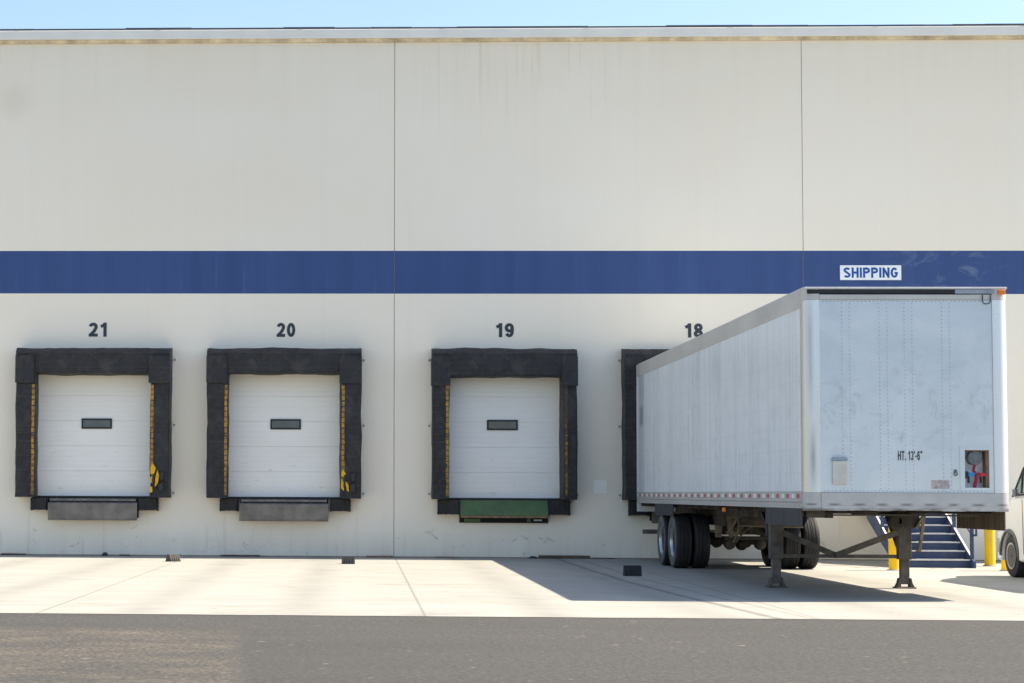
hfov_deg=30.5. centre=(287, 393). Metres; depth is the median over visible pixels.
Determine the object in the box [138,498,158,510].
dock bumper
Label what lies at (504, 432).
overhead door
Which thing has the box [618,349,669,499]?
dock seal
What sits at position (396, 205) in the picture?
warehouse
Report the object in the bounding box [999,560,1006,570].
bollard
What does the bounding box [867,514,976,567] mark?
steel stair
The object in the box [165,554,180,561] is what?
wheel chock
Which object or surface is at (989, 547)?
bollard
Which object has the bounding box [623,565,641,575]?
wheel chock
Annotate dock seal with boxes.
[15,348,175,497]
[206,347,364,498]
[428,347,577,499]
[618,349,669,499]
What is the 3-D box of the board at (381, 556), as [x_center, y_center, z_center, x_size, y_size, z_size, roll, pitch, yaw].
[1.927,3.424,39.080,0.560,0.038,0.096,0,-3,2]
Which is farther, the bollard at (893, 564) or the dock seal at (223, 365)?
the dock seal at (223, 365)
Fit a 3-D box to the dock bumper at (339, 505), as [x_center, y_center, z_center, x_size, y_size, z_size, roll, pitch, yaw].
[1.114,2.353,39.124,0.446,0.267,0.265,0,-3,2]
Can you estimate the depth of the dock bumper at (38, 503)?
39.25 m
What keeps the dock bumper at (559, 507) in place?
attached to the warehouse
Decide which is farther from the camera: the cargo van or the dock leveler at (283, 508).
the dock leveler at (283, 508)
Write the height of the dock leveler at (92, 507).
0.512 m
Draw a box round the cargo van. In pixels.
[997,467,1023,576]
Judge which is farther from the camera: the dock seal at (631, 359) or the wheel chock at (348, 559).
the dock seal at (631, 359)
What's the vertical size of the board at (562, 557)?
0.067 m
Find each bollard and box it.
[887,527,898,570]
[983,530,996,565]
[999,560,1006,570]
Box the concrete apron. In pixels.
[0,555,1023,620]
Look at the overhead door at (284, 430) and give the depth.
39.46 m
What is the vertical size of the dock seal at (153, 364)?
3.194 m
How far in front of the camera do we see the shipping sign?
39.06 m
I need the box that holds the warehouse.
[0,23,1023,560]
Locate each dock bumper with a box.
[30,498,49,509]
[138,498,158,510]
[219,499,238,510]
[330,499,350,511]
[437,500,459,514]
[548,500,570,514]
[628,501,648,515]
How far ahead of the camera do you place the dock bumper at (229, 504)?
39.09 m
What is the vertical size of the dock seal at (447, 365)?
3.202 m
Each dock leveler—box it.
[37,496,148,519]
[229,497,338,521]
[439,498,559,522]
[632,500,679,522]
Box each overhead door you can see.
[37,375,150,495]
[228,374,339,496]
[449,377,559,497]
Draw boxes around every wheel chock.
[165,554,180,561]
[342,556,354,563]
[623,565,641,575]
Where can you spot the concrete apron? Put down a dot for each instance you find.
(502, 587)
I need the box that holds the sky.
[0,0,1023,28]
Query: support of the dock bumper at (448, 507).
attached to the warehouse
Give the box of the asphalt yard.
[0,613,1023,682]
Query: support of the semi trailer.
on the concrete apron
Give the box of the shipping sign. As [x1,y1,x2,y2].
[840,265,900,279]
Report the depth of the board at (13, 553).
39.35 m
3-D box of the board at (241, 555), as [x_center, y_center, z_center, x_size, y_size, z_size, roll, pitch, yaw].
[-1.011,3.417,39.197,0.820,0.036,0.093,0,-3,2]
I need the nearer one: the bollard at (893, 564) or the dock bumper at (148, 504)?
the bollard at (893, 564)
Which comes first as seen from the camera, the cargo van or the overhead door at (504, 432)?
the cargo van
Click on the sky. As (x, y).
(14, 14)
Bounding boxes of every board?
[1,553,25,554]
[221,555,259,556]
[366,556,392,557]
[538,555,589,558]
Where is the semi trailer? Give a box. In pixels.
[636,287,1008,588]
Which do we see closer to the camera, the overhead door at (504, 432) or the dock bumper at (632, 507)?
the dock bumper at (632, 507)
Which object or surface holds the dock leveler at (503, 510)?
attached to the warehouse
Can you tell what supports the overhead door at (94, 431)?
in the warehouse

